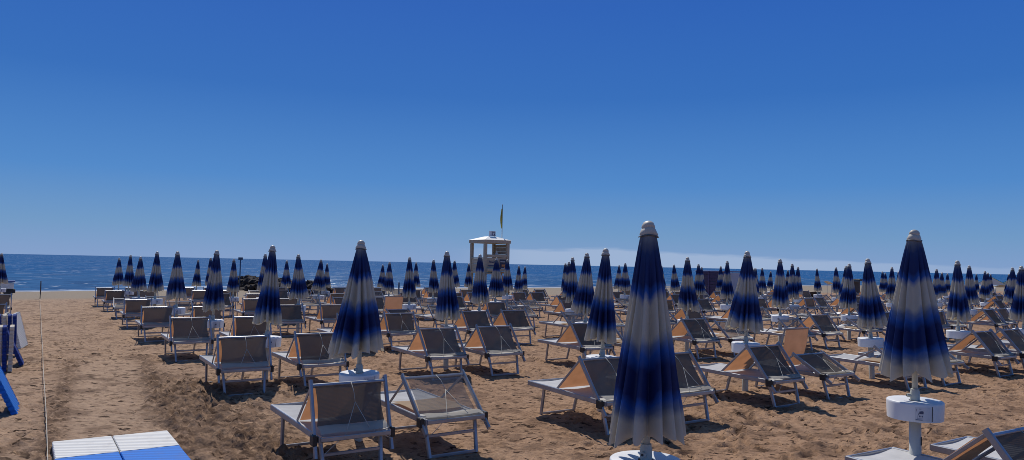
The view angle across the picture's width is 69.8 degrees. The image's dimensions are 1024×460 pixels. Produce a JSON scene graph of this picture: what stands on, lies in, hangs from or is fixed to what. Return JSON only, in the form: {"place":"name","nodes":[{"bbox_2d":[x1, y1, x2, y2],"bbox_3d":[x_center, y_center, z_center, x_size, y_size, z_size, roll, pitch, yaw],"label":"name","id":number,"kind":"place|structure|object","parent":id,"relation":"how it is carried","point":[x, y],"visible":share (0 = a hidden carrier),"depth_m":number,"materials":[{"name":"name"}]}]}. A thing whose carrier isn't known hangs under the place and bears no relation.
{"place":"outdoors","nodes":[
{"label":"outdoors","id":0,"kind":"place"},
{"bbox_2d":[469,204,513,294],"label":"lifeguard tower","id":1,"kind":"structure","parent":0,"point":[488,262],"depth_m":60.45,"materials":[{"name":"paint"}]},
{"bbox_2d":[3,254,1016,291],"bbox_3d":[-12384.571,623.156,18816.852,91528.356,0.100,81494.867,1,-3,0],"label":"sea","id":2,"kind":"structure","parent":0,"point":[27,272],"depth_m":199.96,"materials":[{"name":"liquid"}]},
{"bbox_2d":[0,285,1023,459],"bbox_3d":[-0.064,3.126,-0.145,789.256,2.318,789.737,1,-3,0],"label":"sand","id":3,"kind":"structure","parent":0,"point":[106,373],"depth_m":11.19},
{"bbox_2d":[0,253,7,293],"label":"beach parasol","id":4,"kind":"object","parent":3,"relation":"on","point":[3,277],"visible":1,"depth_m":32.90,"materials":[{"name":"fabric"}]},
{"bbox_2d":[2,325,7,371],"bbox_3d":[-9.430,2.196,13.642,0.067,0.820,0.590,1,-2,-33],"label":"walkway panel","id":5,"kind":"object","parent":3,"relation":"on","point":[4,346],"visible":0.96,"depth_m":13.40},
{"bbox_2d":[0,366,19,414],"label":"walkway panel","id":6,"kind":"object","parent":3,"relation":"on","point":[9,397],"visible":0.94,"depth_m":9.68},
{"bbox_2d":[8,325,14,371],"bbox_3d":[-9.338,2.199,13.683,0.068,0.820,0.590,3,-3,-33],"label":"walkway panel","id":7,"kind":"object","parent":3,"relation":"on","point":[10,352],"visible":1,"depth_m":13.44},
{"bbox_2d":[12,312,27,348],"bbox_3d":[-11.631,2.364,17.311,0.067,0.820,0.590,-12,5,-19],"label":"walkway panel","id":8,"kind":"object","parent":3,"relation":"on","point":[21,342],"visible":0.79,"depth_m":17.32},
{"bbox_2d":[52,436,118,459],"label":"walkway panel","id":9,"kind":"object","parent":3,"relation":"on","point":[82,447],"visible":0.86,"depth_m":7.78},
{"bbox_2d":[55,452,121,459],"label":"walkway panel","id":10,"kind":"object","parent":3,"relation":"on","point":[111,456],"visible":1,"depth_m":7.38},
{"bbox_2d":[93,287,114,306],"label":"sunbed","id":11,"kind":"object","parent":3,"relation":"on","point":[100,294],"visible":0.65,"depth_m":34.92,"materials":[{"name":"grey fabric"}]},
{"bbox_2d":[101,290,125,311],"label":"sunbed","id":12,"kind":"object","parent":3,"relation":"on","point":[110,295],"visible":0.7,"depth_m":31.18,"materials":[{"name":"grey fabric"}]},
{"bbox_2d":[112,258,123,290],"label":"beach parasol","id":13,"kind":"object","parent":3,"relation":"on","point":[118,279],"visible":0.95,"depth_m":36.22,"materials":[{"name":"fabric"}]},
{"bbox_2d":[113,297,137,318],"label":"sunbed","id":14,"kind":"object","parent":3,"relation":"on","point":[119,304],"visible":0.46,"depth_m":27.36,"materials":[{"name":"grey fabric"}]},
{"bbox_2d":[123,255,133,297],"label":"beach parasol","id":15,"kind":"object","parent":3,"relation":"on","point":[129,277],"visible":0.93,"depth_m":32.31,"materials":[{"name":"fabric"}]},
{"bbox_2d":[119,298,151,328],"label":"sunbed","id":16,"kind":"object","parent":3,"relation":"on","point":[132,308],"visible":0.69,"depth_m":23.20,"materials":[{"name":"grey fabric"}]},
{"bbox_2d":[130,256,146,299],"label":"beach parasol","id":17,"kind":"object","parent":3,"relation":"on","point":[139,282],"visible":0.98,"depth_m":28.35,"materials":[{"name":"fabric"}]},
{"bbox_2d":[112,430,179,453],"bbox_3d":[-4.059,2.364,8.124,0.570,0.075,0.800,3,-3,-34],"label":"walkway panel","id":18,"kind":"object","parent":3,"relation":"on","point":[140,441],"visible":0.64,"depth_m":8.09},
{"bbox_2d":[135,305,174,341],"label":"sunbed","id":19,"kind":"object","parent":3,"relation":"on","point":[152,317],"visible":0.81,"depth_m":19.30,"materials":[{"name":"grey fabric"}]},
{"bbox_2d":[120,445,190,459],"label":"walkway panel","id":20,"kind":"object","parent":3,"relation":"on","point":[177,452],"visible":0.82,"depth_m":7.54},
{"bbox_2d":[147,251,163,306],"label":"beach parasol","id":21,"kind":"object","parent":3,"relation":"on","point":[155,285],"visible":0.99,"depth_m":24.45,"materials":[{"name":"fabric"}]},
{"bbox_2d":[165,251,186,317],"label":"beach parasol","id":22,"kind":"object","parent":3,"relation":"on","point":[176,289],"visible":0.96,"depth_m":20.46,"materials":[{"name":"fabric"}]},
{"bbox_2d":[165,300,193,320],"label":"sunbed","id":23,"kind":"object","parent":3,"relation":"on","point":[186,304],"visible":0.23,"depth_m":24.15,"materials":[{"name":"grey fabric"}]},
{"bbox_2d":[161,315,213,361],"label":"sunbed","id":24,"kind":"object","parent":3,"relation":"on","point":[189,330],"visible":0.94,"depth_m":15.45,"materials":[{"name":"grey fabric"}]},
{"bbox_2d":[191,305,224,338],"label":"sunbed","id":25,"kind":"object","parent":3,"relation":"on","point":[198,311],"visible":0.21,"depth_m":20.02,"materials":[{"name":"grey fabric"}]},
{"bbox_2d":[202,250,224,353],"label":"beach parasol","id":26,"kind":"object","parent":3,"relation":"on","point":[213,300],"visible":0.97,"depth_m":16.56,"materials":[{"name":"fabric"}]},
{"bbox_2d":[226,259,238,314],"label":"beach parasol","id":27,"kind":"object","parent":3,"relation":"on","point":[233,285],"visible":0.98,"depth_m":30.27,"materials":[{"name":"fabric"}]},
{"bbox_2d":[199,332,273,396],"bbox_3d":[-4.548,2.110,12.003,0.850,0.947,1.772,3,-3,-33],"label":"sunbed","id":28,"kind":"object","parent":3,"relation":"on","point":[242,354],"visible":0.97,"depth_m":11.47,"materials":[{"name":"beige fabric"}]},
{"bbox_2d":[219,315,271,336],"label":"sunbed","id":29,"kind":"object","parent":3,"relation":"on","point":[243,326],"visible":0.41,"depth_m":16.07,"materials":[{"name":"grey fabric"}]},
{"bbox_2d":[233,298,257,316],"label":"sunbed","id":30,"kind":"object","parent":3,"relation":"on","point":[248,306],"visible":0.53,"depth_m":25.07,"materials":[{"name":"grey fabric"}]},
{"bbox_2d":[252,245,281,379],"bbox_3d":[-4.236,1.750,12.699,0.497,2.971,0.574,4,-3,-23],"label":"beach parasol","id":31,"kind":"object","parent":3,"relation":"on","point":[268,309],"visible":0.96,"depth_m":12.64,"materials":[{"name":"fabric"}]},
{"bbox_2d":[280,260,290,295],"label":"beach parasol","id":32,"kind":"object","parent":3,"relation":"on","point":[286,282],"visible":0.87,"depth_m":36.18,"materials":[{"name":"fabric"}]},
{"bbox_2d":[238,275,334,294],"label":"rock groyne","id":33,"kind":"object","parent":3,"relation":"on","point":[248,282],"visible":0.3,"depth_m":62.66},
{"bbox_2d":[272,303,305,336],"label":"sunbed","id":34,"kind":"object","parent":3,"relation":"on","point":[291,314],"visible":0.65,"depth_m":21.35,"materials":[{"name":"grey fabric"}]},
{"bbox_2d":[289,254,308,332],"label":"beach parasol","id":35,"kind":"object","parent":3,"relation":"on","point":[298,290],"visible":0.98,"depth_m":22.46,"materials":[{"name":"fabric"}]},
{"bbox_2d":[271,331,348,385],"bbox_3d":[-3.524,2.163,12.676,0.850,0.946,1.772,3,-3,-34],"label":"sunbed","id":36,"kind":"object","parent":3,"relation":"on","point":[309,350],"visible":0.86,"depth_m":12.17,"materials":[{"name":"metal"}]},
{"bbox_2d":[300,295,321,314],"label":"sunbed","id":37,"kind":"object","parent":3,"relation":"on","point":[311,300],"visible":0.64,"depth_m":31.05,"materials":[{"name":"grey fabric"}]},
{"bbox_2d":[311,259,325,312],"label":"beach parasol","id":38,"kind":"object","parent":3,"relation":"on","point":[319,282],"visible":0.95,"depth_m":32.24,"materials":[{"name":"fabric"}]},
{"bbox_2d":[305,303,340,331],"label":"sunbed","id":39,"kind":"object","parent":3,"relation":"on","point":[326,314],"visible":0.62,"depth_m":21.87,"materials":[{"name":"grey fabric"}]},
{"bbox_2d":[270,374,394,459],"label":"sunbed","id":40,"kind":"object","parent":3,"relation":"on","point":[336,411],"visible":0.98,"depth_m":7.37,"materials":[{"name":"metal"}]},
{"bbox_2d":[328,240,383,441],"bbox_3d":[-1.876,1.607,8.787,0.633,2.971,0.919,1,-3,11],"label":"beach parasol","id":41,"kind":"object","parent":3,"relation":"on","point":[357,331],"visible":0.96,"depth_m":8.62,"materials":[{"name":"fabric"}]},
{"bbox_2d":[381,262,394,295],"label":"beach parasol","id":42,"kind":"object","parent":3,"relation":"on","point":[388,285],"visible":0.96,"depth_m":34.13,"materials":[{"name":"fabric"}]},
{"bbox_2d":[380,311,416,350],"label":"sunbed","id":43,"kind":"object","parent":3,"relation":"on","point":[395,324],"visible":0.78,"depth_m":18.06,"materials":[{"name":"grey fabric"}]},
{"bbox_2d":[379,296,418,325],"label":"sunbed","id":44,"kind":"object","parent":3,"relation":"on","point":[393,304],"visible":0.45,"depth_m":23.68,"materials":[{"name":"fabric"}]},
{"bbox_2d":[402,257,415,312],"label":"beach parasol","id":45,"kind":"object","parent":3,"relation":"on","point":[409,291],"visible":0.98,"depth_m":24.38,"materials":[{"name":"fabric"}]},
{"bbox_2d":[415,298,436,319],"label":"sunbed","id":46,"kind":"object","parent":3,"relation":"on","point":[423,303],"visible":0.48,"depth_m":29.26,"materials":[{"name":"grey fabric"}]},
{"bbox_2d":[391,325,469,378],"bbox_3d":[-1.589,2.261,13.949,0.850,0.948,1.778,3,-3,-33],"label":"sunbed","id":47,"kind":"object","parent":3,"relation":"on","point":[428,345],"visible":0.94,"depth_m":13.54,"materials":[{"name":"grey fabric"}]},
{"bbox_2d":[427,260,438,313],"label":"beach parasol","id":48,"kind":"object","parent":3,"relation":"on","point":[433,284],"visible":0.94,"depth_m":30.24,"materials":[{"name":"fabric"}]},
{"bbox_2d":[415,304,453,327],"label":"sunbed","id":49,"kind":"object","parent":3,"relation":"on","point":[431,316],"visible":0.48,"depth_m":23.97,"materials":[{"name":"grey fabric"}]},
{"bbox_2d":[381,369,490,458],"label":"sunbed","id":50,"kind":"object","parent":3,"relation":"on","point":[424,402],"visible":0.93,"depth_m":8.31,"materials":[{"name":"metal"}]},
{"bbox_2d":[435,251,460,369],"bbox_3d":[-1.289,1.910,14.646,0.503,2.971,0.629,2,-3,-23],"label":"beach parasol","id":51,"kind":"object","parent":3,"relation":"on","point":[447,306],"visible":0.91,"depth_m":14.59,"materials":[{"name":"fabric"}]},
{"bbox_2d":[440,309,493,340],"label":"sunbed","id":52,"kind":"object","parent":3,"relation":"on","point":[468,321],"visible":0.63,"depth_m":19.47,"materials":[{"name":"grey fabric"}]},
{"bbox_2d":[471,254,489,316],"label":"beach parasol","id":53,"kind":"object","parent":3,"relation":"on","point":[480,293],"visible":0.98,"depth_m":20.48,"materials":[{"name":"fabric"}]},
{"bbox_2d":[454,323,525,375],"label":"sunbed","id":54,"kind":"object","parent":3,"relation":"on","point":[487,342],"visible":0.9,"depth_m":14.20,"materials":[{"name":"grey fabric"}]},
{"bbox_2d":[481,301,507,319],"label":"sunbed","id":55,"kind":"object","parent":3,"relation":"on","point":[493,308],"visible":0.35,"depth_m":25.20,"materials":[{"name":"grey fabric"}]},
{"bbox_2d":[488,258,504,321],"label":"beach parasol","id":56,"kind":"object","parent":3,"relation":"on","point":[496,287],"visible":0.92,"depth_m":26.33,"materials":[{"name":"fabric"}]},
{"bbox_2d":[502,259,512,309],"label":"beach parasol","id":57,"kind":"object","parent":3,"relation":"on","point":[507,282],"visible":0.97,"depth_m":32.14,"materials":[{"name":"fabric"}]},
{"bbox_2d":[490,308,535,344],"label":"sunbed","id":58,"kind":"object","parent":3,"relation":"on","point":[517,320],"visible":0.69,"depth_m":20.09,"materials":[{"name":"grey fabric"}]},
{"bbox_2d":[543,300,583,320],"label":"sunbed","id":59,"kind":"object","parent":3,"relation":"on","point":[562,306],"visible":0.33,"depth_m":27.49,"materials":[{"name":"grey fabric"}]},
{"bbox_2d":[539,311,588,336],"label":"sunbed","id":60,"kind":"object","parent":3,"relation":"on","point":[573,317],"visible":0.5,"depth_m":21.50,"materials":[{"name":"grey fabric"}]},
{"bbox_2d":[565,257,577,311],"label":"beach parasol","id":61,"kind":"object","parent":3,"relation":"on","point":[572,286],"visible":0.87,"depth_m":22.39,"materials":[{"name":"fabric"}]},
{"bbox_2d":[528,356,619,434],"bbox_3d":[1.014,2.131,10.013,0.850,0.948,1.778,3,-3,-33],"label":"sunbed","id":62,"kind":"object","parent":3,"relation":"on","point":[592,380],"visible":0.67,"depth_m":9.67,"materials":[{"name":"beige fabric"}]},
{"bbox_2d":[537,321,615,360],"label":"sunbed","id":63,"kind":"object","parent":3,"relation":"on","point":[572,336],"visible":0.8,"depth_m":15.48,"materials":[{"name":"fabric"}]},
{"bbox_2d":[570,253,593,358],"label":"beach parasol","id":64,"kind":"object","parent":3,"relation":"on","point":[583,298],"visible":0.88,"depth_m":16.52,"materials":[{"name":"fabric"}]},
{"bbox_2d":[584,248,616,411],"bbox_3d":[1.285,1.750,10.710,0.547,2.971,0.522,4,-2,-36],"label":"beach parasol","id":65,"kind":"object","parent":3,"relation":"on","point":[601,326],"visible":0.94,"depth_m":10.63,"materials":[{"name":"fabric"}]},
{"bbox_2d":[619,263,630,312],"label":"beach parasol","id":66,"kind":"object","parent":3,"relation":"on","point":[625,284],"visible":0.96,"depth_m":36.09,"materials":[{"name":"fabric"}]},
{"bbox_2d":[609,221,685,459],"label":"beach parasol","id":67,"kind":"object","parent":3,"relation":"on","point":[647,402],"visible":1,"depth_m":4.77,"materials":[{"name":"fabric"}]},
{"bbox_2d":[608,348,718,423],"bbox_3d":[2.050,2.184,10.693,0.850,0.948,1.778,3,-3,-33],"label":"sunbed","id":68,"kind":"object","parent":3,"relation":"on","point":[690,382],"visible":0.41,"depth_m":10.26,"materials":[{"name":"grey fabric"}]},
{"bbox_2d":[670,265,680,307],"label":"beach parasol","id":69,"kind":"object","parent":3,"relation":"on","point":[674,285],"visible":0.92,"depth_m":38.01,"materials":[{"name":"fabric"}]},
{"bbox_2d":[677,257,699,351],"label":"beach parasol","id":70,"kind":"object","parent":3,"relation":"on","point":[687,300],"visible":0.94,"depth_m":18.44,"materials":[{"name":"fabric"}]},
{"bbox_2d":[672,306,707,327],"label":"sunbed","id":71,"kind":"object","parent":3,"relation":"on","point":[680,313],"visible":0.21,"depth_m":23.96,"materials":[{"name":"grey fabric"}]},
{"bbox_2d":[671,316,721,358],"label":"sunbed","id":72,"kind":"object","parent":3,"relation":"on","point":[697,331],"visible":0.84,"depth_m":17.41,"materials":[{"name":"grey fabric"}]},
{"bbox_2d":[675,298,718,320],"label":"sunbed","id":73,"kind":"object","parent":3,"relation":"on","point":[705,305],"visible":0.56,"depth_m":31.14,"materials":[{"name":"grey fabric"}]},
{"bbox_2d":[694,264,706,298],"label":"beach parasol","id":74,"kind":"object","parent":3,"relation":"on","point":[699,286],"visible":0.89,"depth_m":32.18,"materials":[{"name":"fabric"}]},
{"bbox_2d":[695,270,739,300],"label":"beach cabin","id":75,"kind":"object","parent":3,"relation":"on","point":[710,278],"visible":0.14,"depth_m":53.74,"materials":[{"name":"purple paint"}]},
{"bbox_2d":[689,320,754,356],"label":"sunbed","id":76,"kind":"object","parent":3,"relation":"on","point":[729,335],"visible":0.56,"depth_m":18.04,"materials":[{"name":"grey fabric"}]},
{"bbox_2d":[720,261,733,312],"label":"beach parasol","id":77,"kind":"object","parent":3,"relation":"on","point":[727,291],"visible":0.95,"depth_m":26.29,"materials":[{"name":"fabric"}]},
{"bbox_2d":[724,251,763,390],"bbox_3d":[3.996,1.847,12.652,0.582,2.971,0.573,3,-3,-25],"label":"beach parasol","id":78,"kind":"object","parent":3,"relation":"on","point":[745,313],"visible":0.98,"depth_m":12.59,"materials":[{"name":"fabric"}]},
{"bbox_2d":[693,341,808,407],"bbox_3d":[3.825,2.283,12.016,0.850,0.948,1.778,3,-3,-33],"label":"sunbed","id":79,"kind":"object","parent":3,"relation":"on","point":[771,364],"visible":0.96,"depth_m":11.65,"materials":[{"name":"beige fabric"}]},
{"bbox_2d":[771,259,789,343],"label":"beach parasol","id":80,"kind":"object","parent":3,"relation":"on","point":[780,298],"visible":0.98,"depth_m":20.39,"materials":[{"name":"fabric"}]},
{"bbox_2d":[748,317,817,349],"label":"sunbed","id":81,"kind":"object","parent":3,"relation":"on","point":[790,323],"visible":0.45,"depth_m":19.50,"materials":[{"name":"grey fabric"}]},
{"bbox_2d":[767,305,812,327],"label":"sunbed","id":82,"kind":"object","parent":3,"relation":"on","point":[800,312],"visible":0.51,"depth_m":27.31,"materials":[{"name":"grey fabric"}]},
{"bbox_2d":[786,264,799,314],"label":"beach parasol","id":83,"kind":"object","parent":3,"relation":"on","point":[792,289],"visible":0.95,"depth_m":28.21,"materials":[{"name":"fabric"}]},
{"bbox_2d":[782,297,817,314],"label":"sunbed","id":84,"kind":"object","parent":3,"relation":"on","point":[808,303],"visible":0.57,"depth_m":34.86,"materials":[{"name":"grey fabric"}]},
{"bbox_2d":[751,327,860,399],"bbox_3d":[4.972,2.259,12.751,0.850,1.111,1.811,3,-3,-33],"label":"sunbed","id":85,"kind":"object","parent":3,"relation":"on","point":[821,366],"visible":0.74,"depth_m":12.50,"materials":[{"name":"fabric"}]},
{"bbox_2d":[772,313,844,348],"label":"sunbed","id":86,"kind":"object","parent":3,"relation":"on","point":[823,324],"visible":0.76,"depth_m":20.03,"materials":[{"name":"fabric"}]},
{"bbox_2d":[790,305,840,324],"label":"sunbed","id":87,"kind":"object","parent":3,"relation":"on","point":[828,309],"visible":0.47,"depth_m":27.82,"materials":[{"name":"grey fabric"}]},
{"bbox_2d":[832,267,840,311],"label":"beach parasol","id":88,"kind":"object","parent":3,"relation":"on","point":[836,285],"visible":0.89,"depth_m":38.03,"materials":[{"name":"fabric"}]},
{"bbox_2d":[838,264,857,339],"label":"beach parasol","id":89,"kind":"object","parent":3,"relation":"on","point":[847,299],"visible":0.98,"depth_m":22.39,"materials":[{"name":"fabric"}]},
{"bbox_2d":[815,317,884,340],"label":"sunbed","id":90,"kind":"object","parent":3,"relation":"on","point":[863,330],"visible":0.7,"depth_m":21.37,"materials":[{"name":"fabric"}]},
{"bbox_2d":[857,258,887,378],"bbox_3d":[7.178,2.051,14.578,0.542,2.971,0.608,2,-4,-42],"label":"beach parasol","id":91,"kind":"object","parent":3,"relation":"on","point":[871,313],"visible":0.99,"depth_m":14.52,"materials":[{"name":"fabric"}]},
{"bbox_2d":[829,345,926,389],"bbox_3d":[6.885,2.522,13.883,0.850,0.770,1.807,3,-3,-33],"label":"sunbed","id":92,"kind":"object","parent":3,"relation":"on","point":[863,359],"visible":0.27,"depth_m":13.89,"materials":[{"name":"metal"}]},
{"bbox_2d":[885,267,895,306],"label":"beach parasol","id":93,"kind":"object","parent":3,"relation":"on","point":[891,287],"visible":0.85,"depth_m":32.09,"materials":[{"name":"fabric"}]},
{"bbox_2d":[858,351,969,385],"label":"sunbed","id":94,"kind":"object","parent":3,"relation":"on","point":[955,361],"visible":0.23,"depth_m":14.08,"materials":[{"name":"metal"}]},
{"bbox_2d":[878,230,953,455],"bbox_3d":[3.724,1.478,6.788,0.604,2.971,0.593,0,-3,26],"label":"beach parasol","id":95,"kind":"object","parent":3,"relation":"on","point":[915,344],"visible":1,"depth_m":6.72,"materials":[{"name":"fabric"}]},
{"bbox_2d":[845,427,1023,459],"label":"sunbed","id":96,"kind":"object","parent":3,"relation":"on","point":[1007,444],"visible":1,"depth_m":5.86,"materials":[{"name":"metal"}]},
{"bbox_2d":[933,269,942,306],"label":"beach parasol","id":97,"kind":"object","parent":3,"relation":"on","point":[937,286],"visible":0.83,"depth_m":34.06,"materials":[{"name":"fabric"}]},
{"bbox_2d":[946,260,970,366],"bbox_3d":[10.077,2.174,16.555,0.603,2.971,0.496,3,-4,-41],"label":"beach parasol","id":98,"kind":"object","parent":3,"relation":"on","point":[958,310],"visible":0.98,"depth_m":16.47,"materials":[{"name":"fabric"}]},
{"bbox_2d":[930,436,1001,459],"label":"sunbed","id":99,"kind":"object","parent":3,"relation":"on","point":[949,447],"visible":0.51,"depth_m":7.10,"materials":[{"name":"white fabric"}]},
{"bbox_2d":[965,265,979,330],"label":"beach parasol","id":100,"kind":"object","parent":3,"relation":"on","point":[971,292],"visible":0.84,"depth_m":26.22,"materials":[{"name":"fabric"}]},
{"bbox_2d":[954,308,1009,336],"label":"sunbed","id":101,"kind":"object","parent":3,"relation":"on","point":[993,316],"visible":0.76,"depth_m":25.12,"materials":[{"name":"grey fabric"}]},
{"bbox_2d":[948,328,1019,377],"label":"sunbed","id":102,"kind":"object","parent":3,"relation":"on","point":[989,340],"visible":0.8,"depth_m":15.45,"materials":[{"name":"grey fabric"}]},
{"bbox_2d":[978,271,990,315],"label":"beach parasol","id":103,"kind":"object","parent":3,"relation":"on","point":[984,292],"visible":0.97,"depth_m":36.86,"materials":[{"name":"fabric"}]},
{"bbox_2d":[947,327,1023,367],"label":"sunbed","id":104,"kind":"object","parent":3,"relation":"on","point":[1014,337],"visible":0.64,"depth_m":16.19,"materials":[{"name":"grey fabric"}]},
{"bbox_2d":[963,307,1018,329],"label":"sunbed","id":105,"kind":"object","parent":3,"relation":"on","point":[1003,313],"visible":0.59,"depth_m":25.94,"materials":[{"name":"fabric"}]},
{"bbox_2d":[1002,267,1016,327],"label":"beach parasol","id":106,"kind":"object","parent":3,"relation":"on","point":[1009,291],"visible":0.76,"depth_m":28.22,"materials":[{"name":"fabric"}]},
{"bbox_2d":[1008,266,1023,333],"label":"beach parasol","id":107,"kind":"object","parent":3,"relation":"on","point":[1016,312],"visible":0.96,"depth_m":18.50,"materials":[{"name":"fabric"}]},
{"bbox_2d":[0,0,1023,274],"label":"sky","id":108,"kind":"structure","parent":0,"point":[804,134],"materials":[{"name":"blue"}]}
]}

